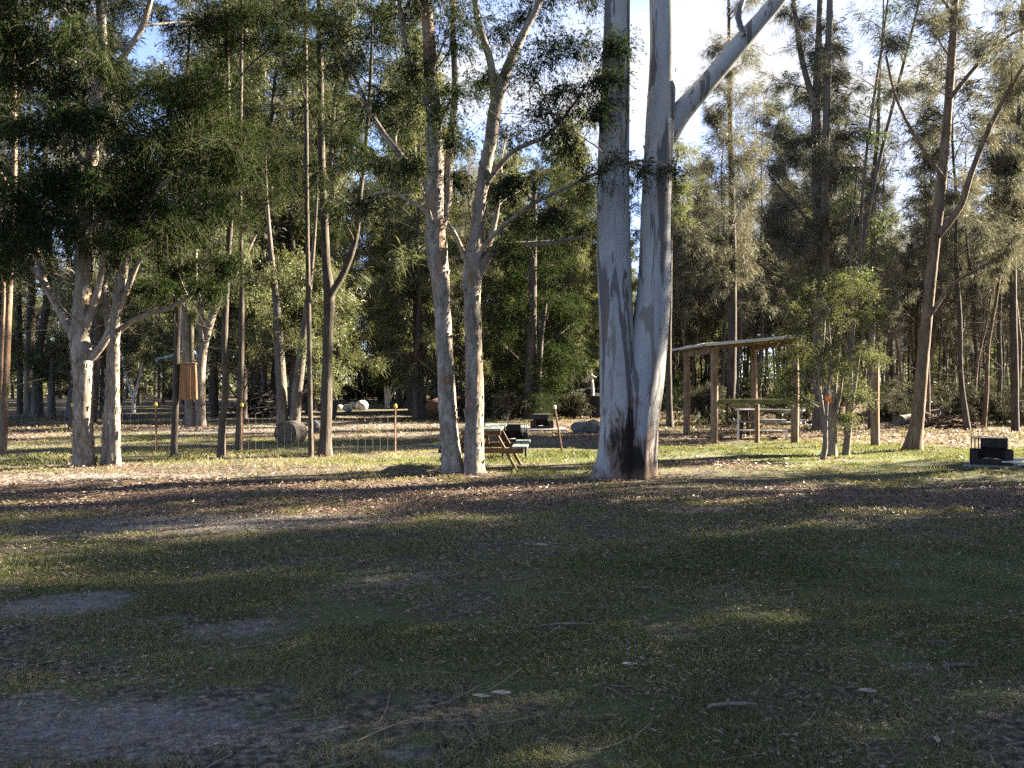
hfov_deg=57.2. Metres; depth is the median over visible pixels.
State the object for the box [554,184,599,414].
she oak
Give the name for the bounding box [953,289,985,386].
she oak
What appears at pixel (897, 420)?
fallen log
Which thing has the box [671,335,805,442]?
shelter
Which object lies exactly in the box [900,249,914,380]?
she oak
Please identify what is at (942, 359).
she oak
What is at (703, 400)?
shrub
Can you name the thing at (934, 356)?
she oak
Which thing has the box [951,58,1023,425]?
she oak
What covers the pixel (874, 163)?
she oak
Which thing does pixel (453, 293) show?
she oak
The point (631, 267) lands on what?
she oak
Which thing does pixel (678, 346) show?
she oak
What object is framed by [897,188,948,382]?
she oak
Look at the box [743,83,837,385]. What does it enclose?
she oak
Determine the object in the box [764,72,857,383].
she oak
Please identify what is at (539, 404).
shrub
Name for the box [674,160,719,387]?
she oak
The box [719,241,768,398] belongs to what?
she oak
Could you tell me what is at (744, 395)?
shrub
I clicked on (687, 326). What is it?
she oak
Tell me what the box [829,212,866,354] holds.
she oak
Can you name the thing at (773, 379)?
shrub
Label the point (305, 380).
she oak
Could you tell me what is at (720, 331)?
she oak
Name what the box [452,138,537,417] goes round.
she oak
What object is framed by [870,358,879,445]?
timber pole
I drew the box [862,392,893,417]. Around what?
shrub
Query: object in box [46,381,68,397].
shrub
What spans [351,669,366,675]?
fallen stick
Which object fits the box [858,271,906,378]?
she oak
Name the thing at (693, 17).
sky
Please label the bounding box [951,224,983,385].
she oak
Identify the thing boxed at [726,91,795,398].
she oak
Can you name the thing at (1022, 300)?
she oak
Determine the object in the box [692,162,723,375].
she oak
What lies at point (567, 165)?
she oak
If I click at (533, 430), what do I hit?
concrete slab
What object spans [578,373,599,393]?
shrub
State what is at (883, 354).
she oak
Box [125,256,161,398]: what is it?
she oak
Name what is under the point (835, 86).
she oak
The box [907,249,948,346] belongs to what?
she oak
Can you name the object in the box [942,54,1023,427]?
she oak
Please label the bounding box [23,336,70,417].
tree
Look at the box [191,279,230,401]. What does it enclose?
she oak
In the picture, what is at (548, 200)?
she oak
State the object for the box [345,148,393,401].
she oak
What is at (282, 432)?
cut log
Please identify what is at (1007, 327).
she oak
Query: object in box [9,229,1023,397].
wood
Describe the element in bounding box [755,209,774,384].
she oak
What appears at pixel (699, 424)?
undergrowth
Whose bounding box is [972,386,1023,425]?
shrub
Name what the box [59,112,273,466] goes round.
paperbark tree
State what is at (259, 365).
she oak
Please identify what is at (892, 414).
shrub
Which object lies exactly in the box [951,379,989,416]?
shrub
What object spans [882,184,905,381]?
she oak
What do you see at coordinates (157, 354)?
she oak
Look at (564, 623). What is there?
fallen stick
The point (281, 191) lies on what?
tree
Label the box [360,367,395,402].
shrub
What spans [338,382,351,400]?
shrub
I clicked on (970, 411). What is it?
shrub
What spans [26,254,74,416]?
tree
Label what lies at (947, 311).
she oak
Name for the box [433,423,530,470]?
picnic table
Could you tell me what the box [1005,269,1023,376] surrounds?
she oak
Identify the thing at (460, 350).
she oak
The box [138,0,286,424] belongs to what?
she oak
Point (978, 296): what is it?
she oak
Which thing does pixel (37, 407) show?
she oak
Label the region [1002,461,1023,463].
kindling stick
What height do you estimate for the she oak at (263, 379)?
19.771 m
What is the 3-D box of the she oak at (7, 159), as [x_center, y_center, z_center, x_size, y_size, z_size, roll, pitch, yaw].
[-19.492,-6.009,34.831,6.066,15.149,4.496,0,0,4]
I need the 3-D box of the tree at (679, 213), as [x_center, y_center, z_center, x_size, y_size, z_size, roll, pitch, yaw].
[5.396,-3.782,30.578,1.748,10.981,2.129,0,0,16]
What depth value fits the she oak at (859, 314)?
51.53 m
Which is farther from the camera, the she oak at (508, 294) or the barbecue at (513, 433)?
the she oak at (508, 294)
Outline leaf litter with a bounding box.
[0,402,1023,767]
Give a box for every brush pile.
[227,383,289,417]
[892,408,984,429]
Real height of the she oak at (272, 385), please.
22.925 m
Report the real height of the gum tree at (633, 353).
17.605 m
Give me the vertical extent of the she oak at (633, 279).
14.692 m
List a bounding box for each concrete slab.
[521,427,566,431]
[963,461,1020,468]
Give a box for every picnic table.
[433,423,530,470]
[731,409,807,437]
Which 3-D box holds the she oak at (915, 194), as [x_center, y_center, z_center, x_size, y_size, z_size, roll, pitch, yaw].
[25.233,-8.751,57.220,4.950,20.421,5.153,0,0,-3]
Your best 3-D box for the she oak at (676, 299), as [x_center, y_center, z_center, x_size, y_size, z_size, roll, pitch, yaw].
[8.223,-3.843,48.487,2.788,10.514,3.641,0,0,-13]
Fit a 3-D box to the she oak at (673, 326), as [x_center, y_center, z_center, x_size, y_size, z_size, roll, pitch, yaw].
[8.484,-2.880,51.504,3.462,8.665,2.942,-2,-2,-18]
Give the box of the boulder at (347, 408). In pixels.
[342,404,352,411]
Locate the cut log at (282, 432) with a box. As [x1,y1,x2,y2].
[274,421,306,443]
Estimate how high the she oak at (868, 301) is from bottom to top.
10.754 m
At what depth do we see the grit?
10.27 m
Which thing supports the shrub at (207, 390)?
on the ground at (274, 745)
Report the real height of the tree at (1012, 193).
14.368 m
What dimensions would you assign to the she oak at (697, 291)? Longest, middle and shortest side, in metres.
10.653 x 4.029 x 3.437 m
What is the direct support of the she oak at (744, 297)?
on the ground at (274, 745)
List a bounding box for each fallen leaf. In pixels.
[472,693,488,696]
[492,690,510,693]
[858,688,878,691]
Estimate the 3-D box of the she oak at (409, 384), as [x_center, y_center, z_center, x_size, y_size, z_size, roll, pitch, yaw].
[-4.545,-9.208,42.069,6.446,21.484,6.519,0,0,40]
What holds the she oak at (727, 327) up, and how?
on the ground at (274, 745)
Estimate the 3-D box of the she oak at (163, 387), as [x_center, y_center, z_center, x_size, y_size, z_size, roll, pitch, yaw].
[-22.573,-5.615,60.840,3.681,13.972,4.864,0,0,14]
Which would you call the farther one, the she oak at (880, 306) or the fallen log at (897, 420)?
the she oak at (880, 306)
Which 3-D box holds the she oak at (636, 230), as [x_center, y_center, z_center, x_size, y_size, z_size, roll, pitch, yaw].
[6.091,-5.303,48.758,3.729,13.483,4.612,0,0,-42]
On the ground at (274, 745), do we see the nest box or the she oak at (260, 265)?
the she oak at (260, 265)
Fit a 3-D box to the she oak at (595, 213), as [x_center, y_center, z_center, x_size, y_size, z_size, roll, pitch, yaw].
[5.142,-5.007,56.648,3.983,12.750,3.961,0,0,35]
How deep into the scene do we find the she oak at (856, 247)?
46.03 m
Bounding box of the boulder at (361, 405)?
[355,400,367,409]
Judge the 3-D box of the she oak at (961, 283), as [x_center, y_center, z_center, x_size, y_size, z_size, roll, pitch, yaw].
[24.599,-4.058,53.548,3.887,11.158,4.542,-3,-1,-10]
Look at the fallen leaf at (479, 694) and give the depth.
4.59 m
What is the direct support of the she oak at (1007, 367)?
on the ground at (274, 745)
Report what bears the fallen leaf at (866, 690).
on the ground at (274, 745)
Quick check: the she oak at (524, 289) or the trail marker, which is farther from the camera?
the she oak at (524, 289)
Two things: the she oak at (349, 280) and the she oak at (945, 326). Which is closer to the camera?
the she oak at (349, 280)
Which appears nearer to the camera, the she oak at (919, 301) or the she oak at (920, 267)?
the she oak at (920, 267)
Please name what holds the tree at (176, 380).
on the ground at (274, 745)
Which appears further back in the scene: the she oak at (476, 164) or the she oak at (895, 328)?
the she oak at (476, 164)
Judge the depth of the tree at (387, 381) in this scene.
49.76 m
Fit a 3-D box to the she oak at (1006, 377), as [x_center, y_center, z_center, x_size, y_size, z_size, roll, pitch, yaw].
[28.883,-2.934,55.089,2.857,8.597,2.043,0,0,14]
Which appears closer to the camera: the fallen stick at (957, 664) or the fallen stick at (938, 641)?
the fallen stick at (957, 664)
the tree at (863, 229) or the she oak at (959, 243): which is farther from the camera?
the she oak at (959, 243)
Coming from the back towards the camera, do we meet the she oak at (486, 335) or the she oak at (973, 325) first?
the she oak at (486, 335)
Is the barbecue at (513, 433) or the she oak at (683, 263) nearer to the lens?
the barbecue at (513, 433)
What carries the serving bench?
on the ground at (274, 745)
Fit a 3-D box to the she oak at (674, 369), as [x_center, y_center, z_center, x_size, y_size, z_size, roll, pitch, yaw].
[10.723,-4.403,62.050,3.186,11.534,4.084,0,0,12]
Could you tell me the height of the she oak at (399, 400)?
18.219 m
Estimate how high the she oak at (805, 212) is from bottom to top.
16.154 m
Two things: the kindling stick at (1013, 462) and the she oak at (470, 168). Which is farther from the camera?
the she oak at (470, 168)
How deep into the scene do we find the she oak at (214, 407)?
38.63 m
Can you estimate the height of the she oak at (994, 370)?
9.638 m
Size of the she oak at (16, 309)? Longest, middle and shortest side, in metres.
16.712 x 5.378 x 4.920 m
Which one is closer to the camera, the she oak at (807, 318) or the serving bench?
the serving bench
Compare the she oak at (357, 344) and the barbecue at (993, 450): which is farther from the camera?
the she oak at (357, 344)
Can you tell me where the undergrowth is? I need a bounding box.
[457,367,1023,430]
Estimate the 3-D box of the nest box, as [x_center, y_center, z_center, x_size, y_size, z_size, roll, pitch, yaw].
[-6.682,-0.059,19.232,0.443,0.750,0.315,0,0,-13]
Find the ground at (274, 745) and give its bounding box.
[0,379,1023,767]
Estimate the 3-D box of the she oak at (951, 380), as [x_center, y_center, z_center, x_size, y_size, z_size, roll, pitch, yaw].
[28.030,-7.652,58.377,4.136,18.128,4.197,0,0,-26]
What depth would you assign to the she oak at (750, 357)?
62.22 m
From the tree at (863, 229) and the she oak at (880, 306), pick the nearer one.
the tree at (863, 229)
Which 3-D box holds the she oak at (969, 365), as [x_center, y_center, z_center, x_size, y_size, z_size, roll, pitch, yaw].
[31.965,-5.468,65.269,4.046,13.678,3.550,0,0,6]
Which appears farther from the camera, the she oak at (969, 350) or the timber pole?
the she oak at (969, 350)
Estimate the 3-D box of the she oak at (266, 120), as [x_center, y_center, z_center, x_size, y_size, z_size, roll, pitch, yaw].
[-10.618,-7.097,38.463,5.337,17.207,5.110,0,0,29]
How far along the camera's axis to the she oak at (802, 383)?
49.57 m
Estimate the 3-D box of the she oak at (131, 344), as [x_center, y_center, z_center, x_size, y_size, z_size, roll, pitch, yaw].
[-16.568,-6.603,38.373,6.262,16.319,4.661,0,0,24]
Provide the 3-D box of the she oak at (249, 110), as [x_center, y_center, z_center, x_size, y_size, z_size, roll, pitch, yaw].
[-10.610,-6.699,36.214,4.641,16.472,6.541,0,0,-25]
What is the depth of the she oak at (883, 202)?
47.15 m
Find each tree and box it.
[0,0,74,454]
[0,0,278,466]
[16,272,23,414]
[20,106,54,413]
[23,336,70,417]
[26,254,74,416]
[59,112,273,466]
[120,338,157,412]
[140,19,236,455]
[147,221,265,426]
[168,0,337,457]
[192,2,317,450]
[228,157,365,425]
[252,0,417,456]
[272,0,340,456]
[299,0,511,474]
[361,129,458,418]
[419,0,695,475]
[481,170,599,419]
[588,0,786,480]
[666,135,702,427]
[677,0,782,424]
[749,0,893,431]
[764,264,897,459]
[820,0,935,434]
[867,0,1023,450]
[971,0,1023,430]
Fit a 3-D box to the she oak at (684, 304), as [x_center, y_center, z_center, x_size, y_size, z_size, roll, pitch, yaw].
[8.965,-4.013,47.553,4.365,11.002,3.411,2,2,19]
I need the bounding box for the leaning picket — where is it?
[553,405,562,452]
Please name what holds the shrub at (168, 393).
on the ground at (274, 745)
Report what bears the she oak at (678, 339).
on the ground at (274, 745)
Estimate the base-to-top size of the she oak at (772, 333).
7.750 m
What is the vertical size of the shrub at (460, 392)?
1.988 m
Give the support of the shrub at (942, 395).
on the ground at (274, 745)
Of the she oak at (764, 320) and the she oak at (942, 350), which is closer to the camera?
the she oak at (764, 320)
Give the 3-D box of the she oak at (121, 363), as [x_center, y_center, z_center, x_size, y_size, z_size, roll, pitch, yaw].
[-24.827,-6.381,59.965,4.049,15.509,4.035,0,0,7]
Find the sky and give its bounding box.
[2,0,1023,378]
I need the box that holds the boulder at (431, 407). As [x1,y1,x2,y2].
[426,396,462,415]
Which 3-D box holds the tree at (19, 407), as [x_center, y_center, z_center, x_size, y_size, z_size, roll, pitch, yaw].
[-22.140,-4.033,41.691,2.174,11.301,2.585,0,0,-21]
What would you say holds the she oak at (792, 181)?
on the ground at (274, 745)
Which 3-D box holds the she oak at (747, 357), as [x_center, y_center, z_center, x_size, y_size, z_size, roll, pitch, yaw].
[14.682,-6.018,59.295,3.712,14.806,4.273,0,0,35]
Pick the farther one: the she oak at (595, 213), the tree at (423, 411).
the she oak at (595, 213)
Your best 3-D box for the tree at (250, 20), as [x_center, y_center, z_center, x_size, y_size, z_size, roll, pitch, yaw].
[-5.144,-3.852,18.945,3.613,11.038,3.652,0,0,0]
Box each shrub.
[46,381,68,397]
[155,380,171,396]
[159,387,171,399]
[205,377,208,395]
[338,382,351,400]
[339,383,357,400]
[343,361,386,401]
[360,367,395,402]
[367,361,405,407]
[403,382,432,400]
[455,380,504,419]
[457,396,465,415]
[460,392,500,418]
[488,388,531,420]
[504,402,522,416]
[506,346,580,416]
[524,393,563,419]
[555,389,593,418]
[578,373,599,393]
[661,368,694,411]
[675,380,728,424]
[680,366,725,391]
[691,382,736,416]
[723,398,766,424]
[737,354,810,418]
[742,391,750,398]
[779,401,811,422]
[831,386,845,402]
[837,402,844,418]
[855,377,911,417]
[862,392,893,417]
[879,391,911,421]
[880,376,939,407]
[900,392,935,404]
[907,399,953,423]
[930,381,981,418]
[931,385,955,409]
[947,372,1009,406]
[948,404,979,424]
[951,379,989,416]
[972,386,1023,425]
[987,395,1023,419]
[1009,378,1023,391]
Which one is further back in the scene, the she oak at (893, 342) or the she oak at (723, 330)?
the she oak at (893, 342)
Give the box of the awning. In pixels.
[153,355,172,404]
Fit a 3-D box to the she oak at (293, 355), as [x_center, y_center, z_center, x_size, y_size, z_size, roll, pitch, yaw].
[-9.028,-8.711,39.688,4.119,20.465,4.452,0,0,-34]
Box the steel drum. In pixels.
[590,395,599,418]
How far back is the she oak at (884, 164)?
46.78 m
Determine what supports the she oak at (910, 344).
on the ground at (274, 745)
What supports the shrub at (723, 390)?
on the ground at (274, 745)
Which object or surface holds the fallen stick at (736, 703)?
on the ground at (274, 745)
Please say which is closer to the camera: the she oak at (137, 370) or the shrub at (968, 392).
the shrub at (968, 392)
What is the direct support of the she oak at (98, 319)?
on the ground at (274, 745)
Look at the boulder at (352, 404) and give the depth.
49.52 m
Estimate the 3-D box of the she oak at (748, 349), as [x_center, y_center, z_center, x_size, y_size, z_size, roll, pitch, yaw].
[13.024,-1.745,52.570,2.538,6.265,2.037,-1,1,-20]
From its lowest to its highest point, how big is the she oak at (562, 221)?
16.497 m
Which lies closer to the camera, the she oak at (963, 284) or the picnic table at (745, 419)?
the picnic table at (745, 419)
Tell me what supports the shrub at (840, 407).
on the ground at (274, 745)
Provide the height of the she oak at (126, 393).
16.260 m
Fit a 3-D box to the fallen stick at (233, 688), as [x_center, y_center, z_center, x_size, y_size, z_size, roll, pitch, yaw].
[-1.395,1.532,4.703,0.167,0.024,0.017,0,0,-3]
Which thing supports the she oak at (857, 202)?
on the ground at (274, 745)
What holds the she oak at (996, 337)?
on the ground at (274, 745)
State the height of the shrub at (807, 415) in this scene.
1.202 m
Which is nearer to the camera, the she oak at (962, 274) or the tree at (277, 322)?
the tree at (277, 322)
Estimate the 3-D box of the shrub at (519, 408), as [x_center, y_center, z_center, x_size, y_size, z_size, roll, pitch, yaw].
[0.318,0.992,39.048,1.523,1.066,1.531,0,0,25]
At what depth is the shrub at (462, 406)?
39.12 m
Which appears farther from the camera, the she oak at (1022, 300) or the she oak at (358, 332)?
the she oak at (358, 332)
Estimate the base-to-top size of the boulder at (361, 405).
0.526 m
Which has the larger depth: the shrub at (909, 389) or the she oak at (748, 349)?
the she oak at (748, 349)
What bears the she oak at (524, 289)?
on the ground at (274, 745)
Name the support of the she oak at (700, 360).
on the ground at (274, 745)
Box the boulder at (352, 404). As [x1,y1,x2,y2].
[349,402,355,408]
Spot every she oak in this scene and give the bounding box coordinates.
[0,0,165,428]
[0,1,46,378]
[0,10,59,401]
[0,29,37,374]
[0,29,154,404]
[0,64,55,391]
[0,150,41,381]
[1,286,40,380]
[3,0,91,416]
[10,308,24,397]
[11,264,52,383]
[13,34,180,417]
[17,0,169,424]
[39,258,68,398]
[92,223,140,403]
[104,204,172,405]
[120,266,148,402]
[122,162,147,400]
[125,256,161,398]
[125,353,128,397]
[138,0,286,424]
[138,197,170,402]
[141,251,171,398]
[141,319,148,398]
[144,0,271,416]
[150,187,207,403]
[172,1,299,418]
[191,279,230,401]
[194,0,289,389]
[202,1,319,394]
[208,361,269,381]
[220,62,284,394]
[221,50,281,391]
[232,242,269,388]
[234,0,357,394]
[254,0,332,413]
[259,49,361,376]
[263,0,422,417]
[263,112,372,413]
[264,83,374,411]
[272,47,392,398]
[281,237,304,403]
[284,117,363,409]
[340,0,475,413]
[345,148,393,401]
[345,236,377,400]
[346,280,367,401]
[351,72,421,407]
[351,263,368,395]
[353,79,489,393]
[354,210,382,399]
[357,51,468,393]
[358,196,426,403]
[363,28,466,419]
[364,243,394,402]
[424,159,464,398]
[424,237,464,380]
[430,190,482,387]
[449,162,488,386]
[450,222,464,378]
[451,138,493,383]
[451,167,497,381]
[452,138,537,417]
[452,142,491,376]
[458,210,508,387]
[460,149,525,391]
[463,150,575,415]
[487,202,527,377]
[490,170,550,385]
[505,130,576,381]
[524,130,598,389]
[536,173,599,415]
[537,124,589,389]
[538,101,599,388]
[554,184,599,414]
[558,173,599,385]
[575,208,599,386]
[591,130,634,391]
[596,174,638,325]
[629,156,641,290]
[630,235,638,311]
[631,259,638,313]
[634,249,697,372]
[664,227,682,409]
[665,189,699,388]
[672,188,727,411]
[672,193,705,406]
[672,220,691,393]
[672,227,704,409]
[672,228,699,413]
[672,275,698,399]
[673,146,711,380]
[673,199,697,378]
[673,206,720,384]
[673,304,685,374]
[673,340,676,393]
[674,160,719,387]
[676,326,707,383]
[678,148,750,384]
[679,212,727,381]
[681,77,780,404]
[685,299,705,378]
[688,254,720,379]
[691,213,752,377]
[692,104,787,387]
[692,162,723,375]
[693,325,718,385]
[706,284,728,383]
[713,222,756,379]
[713,227,751,366]
[715,174,755,386]
[717,173,758,367]
[718,185,737,378]
[718,280,767,392]
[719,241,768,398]
[723,137,769,360]
[725,174,764,393]
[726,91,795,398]
[737,249,778,386]
[739,253,781,388]
[742,238,754,393]
[742,300,766,393]
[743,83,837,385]
[743,241,785,404]
[745,231,789,407]
[746,204,791,396]
[750,171,788,378]
[751,219,811,404]
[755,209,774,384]
[756,8,919,409]
[757,276,789,380]
[757,320,772,389]
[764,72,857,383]
[769,178,808,366]
[769,210,796,351]
[773,192,810,394]
[789,172,839,388]
[797,259,812,387]
[799,35,867,342]
[800,167,812,390]
[803,171,846,398]
[812,0,935,428]
[812,110,865,384]
[812,219,862,376]
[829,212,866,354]
[831,142,865,390]
[832,269,882,369]
[833,266,865,391]
[834,196,869,384]
[835,164,910,360]
[836,149,869,371]
[839,252,865,378]
[839,304,865,377]
[844,240,869,378]
[845,238,904,366]
[853,241,886,382]
[854,295,895,391]
[856,103,922,389]
[858,152,919,390]
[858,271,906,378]
[860,278,867,386]
[863,250,913,379]
[867,312,904,384]
[868,239,918,361]
[877,240,908,394]
[879,233,909,392]
[879,236,920,378]
[880,102,983,427]
[881,236,914,384]
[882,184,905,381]
[883,263,922,393]
[884,239,922,384]
[886,108,971,386]
[888,86,950,392]
[893,0,1023,429]
[893,227,922,386]
[893,290,919,373]
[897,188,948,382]
[898,320,914,388]
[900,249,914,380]
[904,264,939,369]
[906,221,974,385]
[907,197,949,376]
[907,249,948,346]
[909,167,981,389]
[912,312,950,379]
[913,206,977,390]
[916,202,983,377]
[931,272,956,384]
[932,222,993,376]
[933,300,953,384]
[935,153,1022,410]
[936,122,1021,386]
[940,199,1009,378]
[940,294,980,382]
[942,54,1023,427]
[944,115,989,392]
[946,213,976,381]
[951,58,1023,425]
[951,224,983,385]
[953,26,1022,418]
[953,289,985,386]
[954,231,978,385]
[956,254,995,384]
[957,294,991,382]
[959,178,983,385]
[963,257,1002,383]
[967,193,1008,374]
[972,269,996,387]
[975,177,1023,384]
[976,283,1023,380]
[977,288,1007,384]
[985,221,1023,370]
[985,284,1023,385]
[985,289,1009,377]
[990,315,1010,383]
[991,316,1022,392]
[994,286,1023,382]
[996,244,1023,390]
[1005,239,1023,384]
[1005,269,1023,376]
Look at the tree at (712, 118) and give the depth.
32.72 m
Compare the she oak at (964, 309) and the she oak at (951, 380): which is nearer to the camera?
the she oak at (964, 309)
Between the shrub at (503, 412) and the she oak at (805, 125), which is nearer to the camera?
the shrub at (503, 412)
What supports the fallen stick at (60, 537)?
on the ground at (274, 745)
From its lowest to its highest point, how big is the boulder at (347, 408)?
0.387 m
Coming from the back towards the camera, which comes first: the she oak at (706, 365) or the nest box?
the she oak at (706, 365)
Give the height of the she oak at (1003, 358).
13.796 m
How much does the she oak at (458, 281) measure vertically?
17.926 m
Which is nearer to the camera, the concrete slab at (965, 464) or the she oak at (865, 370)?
the concrete slab at (965, 464)
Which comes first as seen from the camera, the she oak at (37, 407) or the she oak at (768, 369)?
the she oak at (37, 407)
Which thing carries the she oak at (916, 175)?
on the ground at (274, 745)
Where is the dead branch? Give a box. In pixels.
[581,369,596,394]
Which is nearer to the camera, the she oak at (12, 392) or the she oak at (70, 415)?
the she oak at (70, 415)
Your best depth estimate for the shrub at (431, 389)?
57.03 m
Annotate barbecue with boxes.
[500,423,527,458]
[530,414,553,428]
[969,436,1013,464]
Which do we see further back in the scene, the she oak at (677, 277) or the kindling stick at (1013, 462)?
the she oak at (677, 277)
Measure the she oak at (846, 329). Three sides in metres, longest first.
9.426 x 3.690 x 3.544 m
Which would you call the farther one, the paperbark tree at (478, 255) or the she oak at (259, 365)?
the she oak at (259, 365)
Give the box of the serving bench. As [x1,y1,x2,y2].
[728,405,787,439]
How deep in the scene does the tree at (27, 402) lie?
41.77 m
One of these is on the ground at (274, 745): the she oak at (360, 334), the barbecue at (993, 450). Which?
the she oak at (360, 334)
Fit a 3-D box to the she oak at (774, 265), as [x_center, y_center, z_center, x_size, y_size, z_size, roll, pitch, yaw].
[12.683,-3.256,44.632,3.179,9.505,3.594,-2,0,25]
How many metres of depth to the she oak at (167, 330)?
57.02 m
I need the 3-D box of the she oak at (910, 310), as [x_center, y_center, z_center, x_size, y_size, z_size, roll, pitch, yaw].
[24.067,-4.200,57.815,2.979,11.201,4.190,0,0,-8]
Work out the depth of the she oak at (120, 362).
58.65 m
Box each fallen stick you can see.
[51,535,90,538]
[217,687,250,691]
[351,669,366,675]
[542,622,591,626]
[706,701,757,708]
[929,640,948,642]
[940,662,976,667]
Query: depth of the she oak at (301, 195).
44.09 m
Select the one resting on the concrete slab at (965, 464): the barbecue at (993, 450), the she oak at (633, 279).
the barbecue at (993, 450)
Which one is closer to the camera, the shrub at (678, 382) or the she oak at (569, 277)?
the she oak at (569, 277)
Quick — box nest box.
[179,363,197,399]
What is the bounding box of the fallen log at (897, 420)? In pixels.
[892,409,943,426]
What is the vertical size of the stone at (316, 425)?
0.423 m
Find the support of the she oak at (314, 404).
on the ground at (274, 745)
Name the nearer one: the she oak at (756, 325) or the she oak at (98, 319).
the she oak at (98, 319)
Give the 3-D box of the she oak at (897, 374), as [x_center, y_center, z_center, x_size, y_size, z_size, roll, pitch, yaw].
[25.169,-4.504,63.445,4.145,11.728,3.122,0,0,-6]
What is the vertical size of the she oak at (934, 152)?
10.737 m
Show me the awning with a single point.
(166, 357)
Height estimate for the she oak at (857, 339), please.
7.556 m
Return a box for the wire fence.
[7,403,396,453]
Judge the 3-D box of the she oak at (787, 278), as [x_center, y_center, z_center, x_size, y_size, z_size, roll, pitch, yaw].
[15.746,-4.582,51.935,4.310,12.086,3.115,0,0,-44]
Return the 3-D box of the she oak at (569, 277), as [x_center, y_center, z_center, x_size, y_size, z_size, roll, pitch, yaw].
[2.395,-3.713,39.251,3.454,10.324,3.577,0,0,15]
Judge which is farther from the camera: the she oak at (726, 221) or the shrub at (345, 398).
the shrub at (345, 398)
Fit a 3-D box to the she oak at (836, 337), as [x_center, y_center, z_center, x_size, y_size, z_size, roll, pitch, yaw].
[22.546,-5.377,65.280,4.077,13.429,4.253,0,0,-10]
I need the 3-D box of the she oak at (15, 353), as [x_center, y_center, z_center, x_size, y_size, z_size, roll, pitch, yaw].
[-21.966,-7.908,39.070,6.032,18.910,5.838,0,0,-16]
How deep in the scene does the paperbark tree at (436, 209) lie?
15.37 m
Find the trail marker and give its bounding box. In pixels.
[825,396,831,403]
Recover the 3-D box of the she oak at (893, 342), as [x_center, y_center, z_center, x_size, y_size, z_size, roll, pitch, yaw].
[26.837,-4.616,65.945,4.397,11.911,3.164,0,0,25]
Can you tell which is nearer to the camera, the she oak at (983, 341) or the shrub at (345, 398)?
the she oak at (983, 341)
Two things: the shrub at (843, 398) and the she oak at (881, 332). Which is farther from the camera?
the she oak at (881, 332)
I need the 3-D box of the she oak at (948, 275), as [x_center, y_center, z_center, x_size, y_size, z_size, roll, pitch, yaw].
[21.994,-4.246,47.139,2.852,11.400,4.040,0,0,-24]
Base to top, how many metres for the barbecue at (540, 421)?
0.482 m
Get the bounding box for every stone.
[313,420,319,431]
[571,421,588,432]
[586,419,599,432]
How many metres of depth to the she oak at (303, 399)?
58.56 m
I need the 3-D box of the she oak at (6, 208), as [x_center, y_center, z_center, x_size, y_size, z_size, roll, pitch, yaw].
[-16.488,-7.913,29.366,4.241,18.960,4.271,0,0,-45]
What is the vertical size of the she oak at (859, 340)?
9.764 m
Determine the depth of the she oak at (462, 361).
51.16 m
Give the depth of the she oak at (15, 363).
37.54 m
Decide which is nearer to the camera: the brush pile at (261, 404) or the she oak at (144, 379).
the brush pile at (261, 404)
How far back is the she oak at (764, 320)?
51.20 m
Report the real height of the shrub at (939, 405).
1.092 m
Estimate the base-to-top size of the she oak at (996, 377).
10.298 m
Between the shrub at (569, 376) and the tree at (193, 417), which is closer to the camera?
the tree at (193, 417)
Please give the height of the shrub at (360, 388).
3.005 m
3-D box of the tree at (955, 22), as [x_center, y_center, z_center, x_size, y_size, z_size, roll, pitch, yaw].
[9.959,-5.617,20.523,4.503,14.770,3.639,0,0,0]
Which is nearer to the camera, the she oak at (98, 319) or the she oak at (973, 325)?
the she oak at (98, 319)
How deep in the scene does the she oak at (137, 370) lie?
53.46 m
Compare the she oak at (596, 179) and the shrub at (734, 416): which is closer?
the shrub at (734, 416)
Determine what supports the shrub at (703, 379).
on the ground at (274, 745)
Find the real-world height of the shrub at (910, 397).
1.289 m
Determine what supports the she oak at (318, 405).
on the ground at (274, 745)
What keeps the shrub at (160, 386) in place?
on the ground at (274, 745)
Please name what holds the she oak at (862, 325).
on the ground at (274, 745)
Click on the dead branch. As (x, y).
(592, 382)
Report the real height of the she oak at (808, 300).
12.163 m
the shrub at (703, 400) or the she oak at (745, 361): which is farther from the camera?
the she oak at (745, 361)
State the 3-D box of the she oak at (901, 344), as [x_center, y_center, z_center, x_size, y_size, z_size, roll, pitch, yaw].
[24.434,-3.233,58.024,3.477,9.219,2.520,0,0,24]
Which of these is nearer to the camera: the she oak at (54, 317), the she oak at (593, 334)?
the she oak at (593, 334)
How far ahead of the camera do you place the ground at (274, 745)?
6.10 m
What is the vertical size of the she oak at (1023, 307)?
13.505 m
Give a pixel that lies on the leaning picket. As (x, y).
(557, 423)
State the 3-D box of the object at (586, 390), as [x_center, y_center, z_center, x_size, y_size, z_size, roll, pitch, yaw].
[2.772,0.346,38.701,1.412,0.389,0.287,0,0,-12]
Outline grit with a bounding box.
[1,478,950,762]
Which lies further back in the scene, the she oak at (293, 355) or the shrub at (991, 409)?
the she oak at (293, 355)
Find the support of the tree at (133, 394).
on the ground at (274, 745)
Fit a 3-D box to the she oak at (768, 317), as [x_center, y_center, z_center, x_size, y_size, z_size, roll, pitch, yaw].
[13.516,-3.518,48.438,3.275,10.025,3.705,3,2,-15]
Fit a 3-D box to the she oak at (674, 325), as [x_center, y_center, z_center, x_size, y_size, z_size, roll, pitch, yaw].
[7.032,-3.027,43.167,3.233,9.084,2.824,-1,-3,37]
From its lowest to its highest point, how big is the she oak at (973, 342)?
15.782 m
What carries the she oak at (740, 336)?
on the ground at (274, 745)
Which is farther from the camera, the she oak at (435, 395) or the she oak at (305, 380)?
the she oak at (435, 395)

